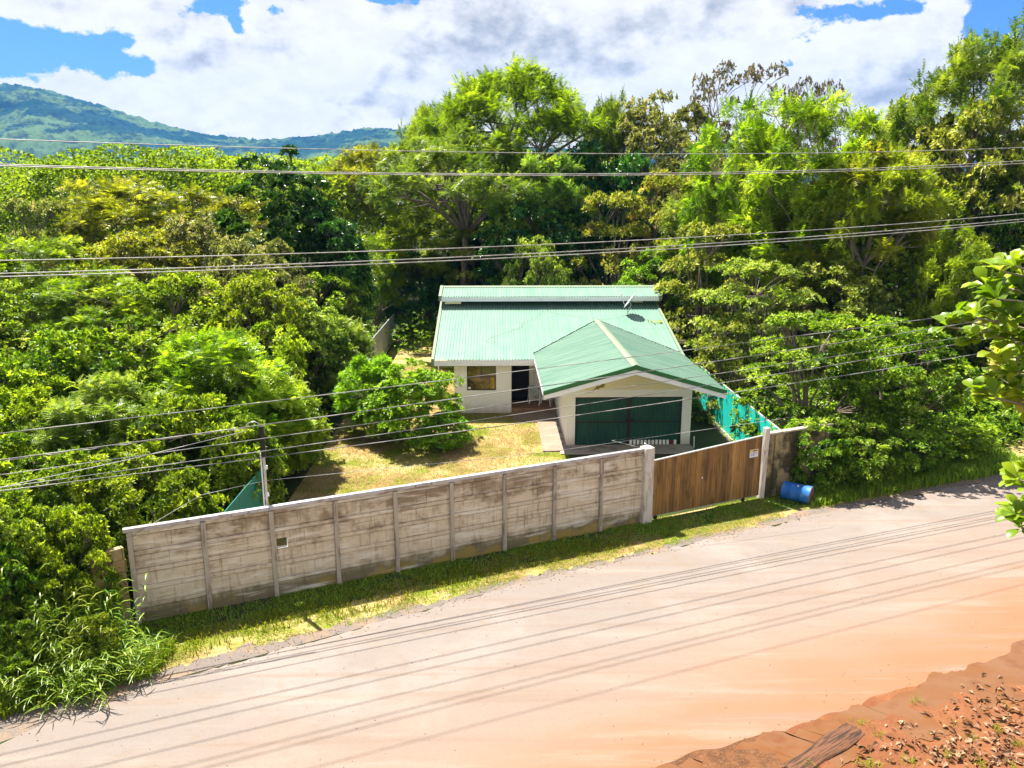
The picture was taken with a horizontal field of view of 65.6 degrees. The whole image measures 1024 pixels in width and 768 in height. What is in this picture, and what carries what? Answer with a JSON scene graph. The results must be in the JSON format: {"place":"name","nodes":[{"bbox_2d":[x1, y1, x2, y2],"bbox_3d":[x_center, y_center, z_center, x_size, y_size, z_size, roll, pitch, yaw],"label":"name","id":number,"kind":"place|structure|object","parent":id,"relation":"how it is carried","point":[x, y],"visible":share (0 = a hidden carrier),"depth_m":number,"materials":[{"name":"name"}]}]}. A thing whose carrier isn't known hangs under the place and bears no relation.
{"place":"outdoors","nodes":[
{"label":"outdoors","id":0,"kind":"place"},
{"bbox_2d":[276,331,628,546],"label":"yard lawn","id":1,"kind":"structure","parent":0,"point":[402,355],"depth_m":31.02,"materials":[{"name":"plant"}]},
{"bbox_2d":[327,351,406,432],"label":"yard bush","id":2,"kind":"object","parent":1,"relation":"on","point":[366,367],"visible":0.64,"depth_m":32.68,"materials":[{"name":"green plant"}]},
{"bbox_2d":[346,357,465,450],"bbox_3d":[-3.925,0.700,32.392,4.868,3.608,4.630,-11,17,-38],"label":"yard bush","id":3,"kind":"object","parent":1,"relation":"on","point":[434,391],"visible":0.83,"depth_m":31.12,"materials":[{"name":"green plant"}]},
{"bbox_2d":[416,410,473,451],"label":"yard bush","id":4,"kind":"object","parent":1,"relation":"on","point":[459,436],"visible":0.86,"depth_m":31.02,"materials":[{"name":"green plant"}]},
{"bbox_2d":[0,82,1001,198],"bbox_3d":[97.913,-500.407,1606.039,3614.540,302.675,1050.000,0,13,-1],"label":"hills","id":5,"kind":"structure","parent":0,"point":[29,113],"depth_m":1640.23,"materials":[{"name":"green plant"}]},
{"bbox_2d":[0,474,1001,741],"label":"gravel shoulder","id":6,"kind":"object","parent":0,"point":[14,726],"visible":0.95,"depth_m":18.10},
{"bbox_2d":[0,208,1022,743],"bbox_3d":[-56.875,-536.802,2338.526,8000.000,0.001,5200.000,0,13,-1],"label":"ground","id":7,"kind":"structure","parent":0,"point":[296,478],"depth_m":34.84,"materials":[{"name":"soil"}]},
{"bbox_2d":[0,539,62,642],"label":"thicket shrub","id":8,"kind":"object","parent":7,"relation":"on","point":[21,573],"visible":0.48,"depth_m":16.61,"materials":[{"name":"green plant"}]},
{"bbox_2d":[0,485,76,603],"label":"thicket shrub","id":9,"kind":"object","parent":7,"relation":"on","point":[10,527],"visible":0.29,"depth_m":17.41,"materials":[{"name":"green plant"}]},
{"bbox_2d":[0,279,87,378],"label":"leafy tree","id":10,"kind":"object","parent":7,"relation":"on","point":[7,302],"visible":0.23,"depth_m":32.22,"materials":[{"name":"green plant"}]},
{"bbox_2d":[0,196,94,357],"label":"leafy tree","id":11,"kind":"object","parent":7,"relation":"on","point":[45,205],"visible":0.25,"depth_m":45.00,"materials":[{"name":"green plant"}]},
{"bbox_2d":[0,382,102,514],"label":"thicket shrub","id":12,"kind":"object","parent":7,"relation":"on","point":[25,407],"visible":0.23,"depth_m":22.85,"materials":[{"name":"green plant"}]},
{"bbox_2d":[0,232,131,334],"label":"feathery tree","id":13,"kind":"object","parent":7,"relation":"on","point":[36,249],"visible":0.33,"depth_m":39.91,"materials":[{"name":"green plant"}]},
{"bbox_2d":[0,445,143,582],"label":"thicket shrub","id":14,"kind":"object","parent":7,"relation":"on","point":[49,493],"visible":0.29,"depth_m":19.53,"materials":[{"name":"green plant"}]},
{"bbox_2d":[24,502,127,620],"bbox_3d":[-9.991,4.272,17.851,2.372,3.250,2.256,-6,15,-26],"label":"thicket shrub","id":15,"kind":"object","parent":7,"relation":"on","point":[85,524],"visible":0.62,"depth_m":17.65,"materials":[{"name":"green plant"}]},
{"bbox_2d":[0,325,163,454],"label":"thicket shrub","id":16,"kind":"object","parent":7,"relation":"on","point":[27,369],"visible":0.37,"depth_m":26.26,"materials":[{"name":"green plant"}]},
{"bbox_2d":[5,262,180,374],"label":"feathery tree","id":17,"kind":"object","parent":7,"relation":"on","point":[65,288],"visible":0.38,"depth_m":33.28,"materials":[{"name":"green plant"}]},
{"bbox_2d":[4,366,196,508],"bbox_3d":[-12.156,2.016,23.826,5.347,5.026,5.794,2,13,10],"label":"thicket shrub","id":18,"kind":"object","parent":7,"relation":"on","point":[104,395],"visible":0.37,"depth_m":22.68,"materials":[{"name":"green plant"}]},
{"bbox_2d":[38,173,223,311],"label":"feathery tree","id":19,"kind":"object","parent":7,"relation":"on","point":[107,203],"visible":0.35,"depth_m":46.03,"materials":[{"name":"green plant"}]},
{"bbox_2d":[56,312,212,450],"bbox_3d":[-13.332,0.462,28.366,5.331,6.043,5.786,-7,15,-29],"label":"thicket shrub","id":20,"kind":"object","parent":7,"relation":"on","point":[138,342],"visible":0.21,"depth_m":27.34,"materials":[{"name":"green plant"}]},
{"bbox_2d":[67,440,217,582],"bbox_3d":[-9.572,3.338,20.782,3.599,3.757,3.906,-5,14,-21],"label":"thicket shrub","id":21,"kind":"object","parent":7,"relation":"on","point":[131,517],"visible":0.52,"depth_m":19.71,"materials":[{"name":"green plant"}]},
{"bbox_2d":[71,225,222,372],"bbox_3d":[-19.371,-3.957,41.523,7.998,8.557,8.268,9,16,33],"label":"leafy tree","id":22,"kind":"object","parent":7,"relation":"on","point":[132,243],"visible":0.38,"depth_m":39.62,"materials":[{"name":"green plant"}]},
{"bbox_2d":[106,265,256,391],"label":"leafy tree","id":23,"kind":"object","parent":7,"relation":"on","point":[170,285],"visible":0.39,"depth_m":34.10,"materials":[{"name":"green plant"}]},
{"bbox_2d":[104,390,266,520],"bbox_3d":[-9.456,2.375,23.286,4.362,4.554,4.225,-3,14,-13],"label":"thicket shrub","id":24,"kind":"object","parent":7,"relation":"on","point":[193,422],"visible":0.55,"depth_m":22.47,"materials":[{"name":"green plant"}]},
{"bbox_2d":[133,208,279,334],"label":"leafy tree","id":25,"kind":"object","parent":7,"relation":"on","point":[203,236],"visible":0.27,"depth_m":41.65,"materials":[{"name":"green plant"}]},
{"bbox_2d":[135,320,318,467],"bbox_3d":[-9.949,0.880,27.097,6.189,5.795,5.899,4,14,16],"label":"feathery tree","id":26,"kind":"object","parent":7,"relation":"on","point":[241,351],"visible":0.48,"depth_m":26.39,"materials":[{"name":"green plant"}]},
{"bbox_2d":[196,405,289,510],"bbox_3d":[-8.196,2.514,24.179,2.755,3.830,2.844,-2,13,-10],"label":"thicket shrub","id":27,"kind":"object","parent":7,"relation":"on","point":[277,469],"visible":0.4,"depth_m":23.77,"materials":[{"name":"green plant"}]},
{"bbox_2d":[201,319,311,410],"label":"leafy tree","id":28,"kind":"object","parent":7,"relation":"on","point":[286,347],"visible":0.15,"depth_m":30.01,"materials":[{"name":"green plant"}]},
{"bbox_2d":[193,230,322,349],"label":"leafy tree","id":29,"kind":"object","parent":7,"relation":"on","point":[283,275],"visible":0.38,"depth_m":36.90,"materials":[{"name":"green plant"}]},
{"bbox_2d":[205,269,320,384],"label":"leafy tree","id":30,"kind":"object","parent":7,"relation":"on","point":[253,281],"visible":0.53,"depth_m":33.01,"materials":[{"name":"green plant"}]},
{"bbox_2d":[212,144,348,306],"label":"glossy tree","id":31,"kind":"object","parent":7,"relation":"on","point":[287,221],"visible":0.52,"depth_m":41.26,"materials":[{"name":"green plant"}]},
{"bbox_2d":[235,374,333,475],"bbox_3d":[-8.157,1.454,28.381,3.495,3.982,3.787,4,14,18],"label":"thicket shrub","id":32,"kind":"object","parent":7,"relation":"on","point":[299,460],"visible":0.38,"depth_m":27.77,"materials":[{"name":"green plant"}]},
{"bbox_2d":[257,295,349,393],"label":"leafy tree","id":33,"kind":"object","parent":7,"relation":"on","point":[331,335],"visible":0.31,"depth_m":35.70,"materials":[{"name":"green plant"}]},
{"bbox_2d":[0,143,649,282],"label":"woodland","id":34,"kind":"object","parent":7,"relation":"on","point":[29,184],"visible":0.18,"depth_m":69.19,"materials":[{"name":"green plant"}]},
{"bbox_2d":[276,267,375,363],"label":"leafy tree","id":35,"kind":"object","parent":7,"relation":"on","point":[338,304],"visible":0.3,"depth_m":39.45,"materials":[{"name":"green plant"}]},
{"bbox_2d":[282,199,381,358],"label":"glossy tree","id":36,"kind":"object","parent":7,"relation":"on","point":[357,275],"visible":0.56,"depth_m":41.12,"materials":[{"name":"green plant"}]},
{"bbox_2d":[305,313,378,401],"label":"feathery tree","id":37,"kind":"object","parent":7,"relation":"on","point":[326,384],"visible":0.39,"depth_m":36.97,"materials":[{"name":"green plant"}]},
{"bbox_2d":[307,140,426,298],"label":"feathery tree","id":38,"kind":"object","parent":7,"relation":"on","point":[358,156],"visible":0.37,"depth_m":68.36,"materials":[{"name":"green plant"}]},
{"bbox_2d":[122,448,643,623],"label":"concrete wall","id":39,"kind":"structure","parent":7,"relation":"on","point":[241,557],"depth_m":20.74,"materials":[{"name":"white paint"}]},
{"bbox_2d":[356,232,409,331],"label":"lime tree","id":40,"kind":"object","parent":7,"relation":"on","point":[387,290],"visible":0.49,"depth_m":54.91,"materials":[{"name":"green plant"}]},
{"bbox_2d":[366,250,444,330],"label":"leafy tree","id":41,"kind":"object","parent":7,"relation":"on","point":[432,284],"visible":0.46,"depth_m":56.74,"materials":[{"name":"green plant"}]},
{"bbox_2d":[369,202,480,319],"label":"lime tree","id":42,"kind":"object","parent":7,"relation":"on","point":[404,227],"visible":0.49,"depth_m":55.51,"materials":[{"name":"green plant"}]},
{"bbox_2d":[354,116,576,285],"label":"feathery tree","id":43,"kind":"object","parent":7,"relation":"on","point":[387,187],"visible":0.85,"depth_m":50.44,"materials":[{"name":"green plant"}]},
{"bbox_2d":[0,304,1023,615],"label":"undergrowth","id":44,"kind":"object","parent":7,"relation":"on","point":[994,414],"visible":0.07,"depth_m":33.37,"materials":[{"name":"green plant"}]},
{"bbox_2d":[406,51,621,205],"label":"umbrella tree","id":45,"kind":"object","parent":7,"relation":"on","point":[480,97],"visible":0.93,"depth_m":53.88,"materials":[{"name":"green plant"}]},
{"bbox_2d":[476,147,596,281],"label":"feathery tree","id":46,"kind":"object","parent":7,"relation":"on","point":[560,186],"visible":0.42,"depth_m":50.21,"materials":[{"name":"green plant"}]},
{"bbox_2d":[501,234,573,285],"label":"leafy tree","id":47,"kind":"object","parent":7,"relation":"on","point":[549,268],"visible":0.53,"depth_m":46.04,"materials":[{"name":"green plant"}]},
{"bbox_2d":[471,195,611,285],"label":"leafy tree","id":48,"kind":"object","parent":7,"relation":"on","point":[488,267],"visible":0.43,"depth_m":49.80,"materials":[{"name":"green plant"}]},
{"bbox_2d":[431,285,726,444],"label":"house","id":49,"kind":"structure","parent":7,"relation":"on","point":[471,320],"depth_m":36.66,"materials":[{"name":"green metal"}]},
{"bbox_2d":[575,397,628,444],"bbox_3d":[3.606,1.489,31.993,2.130,1.985,0.100,0,13,-1],"label":"garage door","id":50,"kind":"structure","parent":49,"relation":"in","point":[601,427],"depth_m":32.02,"materials":[{"name":"green metal"}]},
{"bbox_2d":[627,397,681,443],"bbox_3d":[5.755,1.478,32.043,2.130,1.985,0.100,0,13,-1],"label":"garage door","id":51,"kind":"structure","parent":49,"relation":"in","point":[661,419],"depth_m":32.06,"materials":[{"name":"green metal"}]},
{"bbox_2d":[538,138,639,276],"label":"leafy tree","id":52,"kind":"object","parent":7,"relation":"on","point":[589,161],"visible":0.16,"depth_m":54.60,"materials":[{"name":"green plant"}]},
{"bbox_2d":[565,190,654,284],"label":"ochre tree","id":53,"kind":"object","parent":7,"relation":"on","point":[619,199],"visible":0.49,"depth_m":48.33,"materials":[{"name":"green plant"}]},
{"bbox_2d":[578,83,652,275],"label":"thin tree","id":54,"kind":"object","parent":7,"relation":"on","point":[611,105],"visible":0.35,"depth_m":58.17,"materials":[{"name":"green plant"}]},
{"bbox_2d":[580,149,671,284],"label":"leafy tree","id":55,"kind":"object","parent":7,"relation":"on","point":[624,182],"visible":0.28,"depth_m":53.69,"materials":[{"name":"green plant"}]},
{"bbox_2d":[612,248,695,334],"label":"leafy tree","id":56,"kind":"object","parent":7,"relation":"on","point":[627,276],"visible":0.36,"depth_m":45.37,"materials":[{"name":"green plant"}]},
{"bbox_2d":[586,88,726,296],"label":"leafy tree","id":57,"kind":"object","parent":7,"relation":"on","point":[650,130],"visible":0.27,"depth_m":56.17,"materials":[{"name":"green plant"}]},
{"bbox_2d":[611,167,733,360],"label":"ochre tree","id":58,"kind":"object","parent":7,"relation":"on","point":[650,182],"visible":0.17,"depth_m":47.61,"materials":[{"name":"green plant"}]},
{"bbox_2d":[647,220,767,385],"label":"leafy tree","id":59,"kind":"object","parent":7,"relation":"on","point":[698,258],"visible":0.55,"depth_m":40.28,"materials":[{"name":"green plant"}]},
{"bbox_2d":[653,156,775,340],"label":"ochre tree","id":60,"kind":"object","parent":7,"relation":"on","point":[669,220],"visible":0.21,"depth_m":44.59,"materials":[{"name":"green plant"}]},
{"bbox_2d":[691,318,759,423],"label":"leafy tree","id":61,"kind":"object","parent":7,"relation":"on","point":[736,325],"visible":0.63,"depth_m":35.03,"materials":[{"name":"green plant"}]},
{"bbox_2d":[699,366,780,441],"bbox_3d":[9.071,1.409,32.447,0.180,2.075,11.200,0,13,-1],"label":"teal fence","id":62,"kind":"object","parent":7,"relation":"on","point":[723,417],"visible":0.36,"depth_m":32.90,"materials":[{"name":"fabric"}]},
{"bbox_2d":[676,86,804,346],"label":"acacia","id":63,"kind":"object","parent":7,"relation":"on","point":[710,139],"visible":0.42,"depth_m":42.01,"materials":[{"name":"green plant"}]},
{"bbox_2d":[686,59,799,164],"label":"bare topped tree","id":64,"kind":"object","parent":7,"relation":"on","point":[751,72],"visible":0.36,"depth_m":62.29,"materials":[{"name":"green plant"}]},
{"bbox_2d":[684,256,828,420],"bbox_3d":[11.298,-2.248,37.095,7.394,7.204,6.809,10,17,37],"label":"leafy tree","id":65,"kind":"object","parent":7,"relation":"on","point":[728,294],"visible":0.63,"depth_m":36.24,"materials":[{"name":"green plant"}]},
{"bbox_2d":[757,427,770,498],"bbox_3d":[8.300,2.642,26.238,0.229,2.500,0.180,-6,14,-24],"label":"gate post","id":66,"kind":"object","parent":7,"relation":"on","point":[765,449],"visible":1,"depth_m":26.14,"materials":[{"name":"concrete"}]},
{"bbox_2d":[652,435,762,518],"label":"wooden gate","id":67,"kind":"structure","parent":66,"relation":"attached to","point":[721,473],"depth_m":25.28,"materials":[{"name":"brown wood"}]},
{"bbox_2d":[764,422,833,496],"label":"block wall","id":68,"kind":"structure","parent":7,"relation":"on","point":[782,452],"depth_m":26.62,"materials":[{"name":"concrete"}]},
{"bbox_2d":[725,85,897,359],"bbox_3d":[15.343,-7.483,41.272,8.489,15.754,9.024,13,18,43],"label":"acacia","id":69,"kind":"object","parent":7,"relation":"on","point":[822,124],"visible":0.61,"depth_m":39.25,"materials":[{"name":"green plant"}]},
{"bbox_2d":[729,309,902,471],"bbox_3d":[11.120,0.203,29.573,6.357,5.809,6.457,11,17,39],"label":"leafy tree","id":70,"kind":"object","parent":7,"relation":"on","point":[835,323],"visible":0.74,"depth_m":28.81,"materials":[{"name":"green plant"}]},
{"bbox_2d":[782,416,857,490],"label":"shrub","id":71,"kind":"object","parent":7,"relation":"on","point":[839,447],"visible":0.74,"depth_m":26.52,"materials":[{"name":"green plant"}]},
{"bbox_2d":[751,258,906,384],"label":"leafy tree","id":72,"kind":"object","parent":7,"relation":"on","point":[855,290],"visible":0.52,"depth_m":37.15,"materials":[{"name":"green plant"}]},
{"bbox_2d":[766,137,953,334],"bbox_3d":[17.017,-6.056,41.218,9.281,12.913,9.866,-6,15,-26],"label":"acacia","id":73,"kind":"object","parent":7,"relation":"on","point":[920,237],"visible":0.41,"depth_m":38.42,"materials":[{"name":"green plant"}]},
{"bbox_2d":[779,136,962,349],"bbox_3d":[17.691,-5.817,40.067,8.044,12.908,7.226,-8,15,-31],"label":"acacia","id":74,"kind":"object","parent":7,"relation":"on","point":[919,186],"visible":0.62,"depth_m":37.33,"materials":[{"name":"green plant"}]},
{"bbox_2d":[819,313,982,437],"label":"leafy tree","id":75,"kind":"object","parent":7,"relation":"on","point":[926,402],"visible":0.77,"depth_m":28.71,"materials":[{"name":"green plant"}]},
{"bbox_2d":[828,247,987,389],"bbox_3d":[19.583,-3.237,40.699,8.316,7.497,8.044,-8,15,-29],"label":"leafy tree","id":76,"kind":"object","parent":7,"relation":"on","point":[890,273],"visible":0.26,"depth_m":38.57,"materials":[{"name":"green plant"}]},
{"bbox_2d":[903,216,996,369],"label":"feathery tree","id":77,"kind":"object","parent":7,"relation":"on","point":[957,266],"visible":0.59,"depth_m":35.78,"materials":[{"name":"green plant"}]},
{"bbox_2d":[881,95,1023,335],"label":"leafy tree","id":78,"kind":"object","parent":7,"relation":"on","point":[942,136],"visible":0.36,"depth_m":40.62,"materials":[{"name":"green plant"}]},
{"bbox_2d":[884,7,1023,214],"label":"acacia","id":79,"kind":"object","parent":7,"relation":"on","point":[1003,64],"visible":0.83,"depth_m":43.17,"materials":[{"name":"green plant"}]},
{"bbox_2d":[917,153,1023,361],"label":"leafy tree","id":80,"kind":"object","parent":7,"relation":"on","point":[998,185],"visible":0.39,"depth_m":40.38,"materials":[{"name":"green plant"}]},
{"bbox_2d":[0,476,1023,767],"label":"road","id":81,"kind":"structure","parent":0,"point":[758,654],"depth_m":17.12,"materials":[{"name":"soil"}]},
{"bbox_2d":[656,734,782,767],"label":"mud","id":82,"kind":"structure","parent":81,"relation":"on","point":[738,758],"depth_m":14.16,"materials":[{"name":"brown soil"}]},
{"bbox_2d":[657,640,1023,767],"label":"mud","id":83,"kind":"structure","parent":81,"relation":"on","point":[933,689],"depth_m":15.54,"materials":[{"name":"soil"}]},
{"bbox_2d":[784,670,1023,767],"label":"red dirt","id":84,"kind":"structure","parent":81,"relation":"on","point":[868,737],"depth_m":14.74,"materials":[{"name":"brown soil"}]},
{"bbox_2d":[781,723,864,767],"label":"driftwood","id":85,"kind":"object","parent":84,"relation":"on","point":[832,743],"visible":1,"depth_m":14.34,"materials":[{"name":"brown wood"}]},
{"bbox_2d":[840,672,1023,766],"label":"leaf litter","id":86,"kind":"object","parent":84,"relation":"on","point":[1007,739],"visible":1,"depth_m":14.54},
{"bbox_2d":[928,245,1023,537],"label":"almond tree","id":87,"kind":"object","parent":84,"relation":"on","point":[1005,328],"visible":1,"depth_m":8.09,"materials":[{"name":"green plant"}]},
{"bbox_2d":[0,0,1023,157],"label":"sky","id":88,"kind":"structure","parent":0,"point":[249,69],"materials":[{"name":"white"}]},
{"bbox_2d":[1,438,1023,717],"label":"verge","id":89,"kind":"structure","parent":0,"point":[235,642],"depth_m":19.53,"materials":[{"name":"green plant"}]},
{"bbox_2d":[0,593,71,679],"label":"thicket shrub","id":90,"kind":"object","parent":89,"relation":"on","point":[25,627],"visible":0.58,"depth_m":16.10,"materials":[{"name":"green plant"}]},
{"bbox_2d":[0,629,79,692],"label":"thicket shrub","id":91,"kind":"object","parent":89,"relation":"on","point":[7,669],"visible":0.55,"depth_m":15.76,"materials":[{"name":"green plant"}]},
{"bbox_2d":[17,563,106,655],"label":"thicket shrub","id":92,"kind":"object","parent":89,"relation":"on","point":[70,588],"visible":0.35,"depth_m":16.93,"materials":[{"name":"green plant"}]},
{"bbox_2d":[12,629,155,721],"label":"tall grass","id":93,"kind":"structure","parent":89,"relation":"on","point":[87,683],"depth_m":15.73,"materials":[{"name":"green plant"}]},
{"bbox_2d":[0,632,182,719],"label":"corner weeds","id":94,"kind":"object","parent":89,"relation":"on","point":[166,643],"visible":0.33,"depth_m":16.31,"materials":[{"name":"green plant"}]},
{"bbox_2d":[61,612,125,670],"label":"thicket shrub","id":95,"kind":"object","parent":89,"relation":"on","point":[94,623],"visible":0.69,"depth_m":16.43,"materials":[{"name":"green plant"}]},
{"bbox_2d":[139,528,633,660],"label":"verge weeds","id":96,"kind":"object","parent":89,"relation":"on","point":[351,610],"visible":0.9,"depth_m":20.00,"materials":[{"name":"green plant"}]},
{"bbox_2d":[119,495,805,646],"bbox_3d":[1.034,4.735,22.546,23.383,0.001,1.317,-6,14,-24],"label":"damp strip","id":97,"kind":"object","parent":89,"relation":"on","point":[397,577],"visible":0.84,"depth_m":20.75,"materials":[{"name":"plant"}]},
{"bbox_2d":[122,496,835,643],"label":"wall foot weeds","id":98,"kind":"object","parent":89,"relation":"on","point":[366,582],"depth_m":21.20,"materials":[{"name":"green plant"}]},
{"bbox_2d":[815,415,907,489],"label":"shrub","id":99,"kind":"object","parent":89,"relation":"on","point":[862,440],"visible":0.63,"depth_m":26.94,"materials":[{"name":"green plant"}]},
{"bbox_2d":[853,406,958,477],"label":"shrub","id":100,"kind":"object","parent":89,"relation":"on","point":[936,448],"visible":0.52,"depth_m":28.10,"materials":[{"name":"green plant"}]},
{"bbox_2d":[809,440,1023,507],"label":"roadside weeds","id":101,"kind":"object","parent":89,"relation":"on","point":[952,469],"visible":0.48,"depth_m":27.99,"materials":[{"name":"green plant"}]},
{"bbox_2d":[904,415,1002,459],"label":"shrub","id":102,"kind":"object","parent":89,"relation":"on","point":[977,444],"visible":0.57,"depth_m":29.69,"materials":[{"name":"green plant"}]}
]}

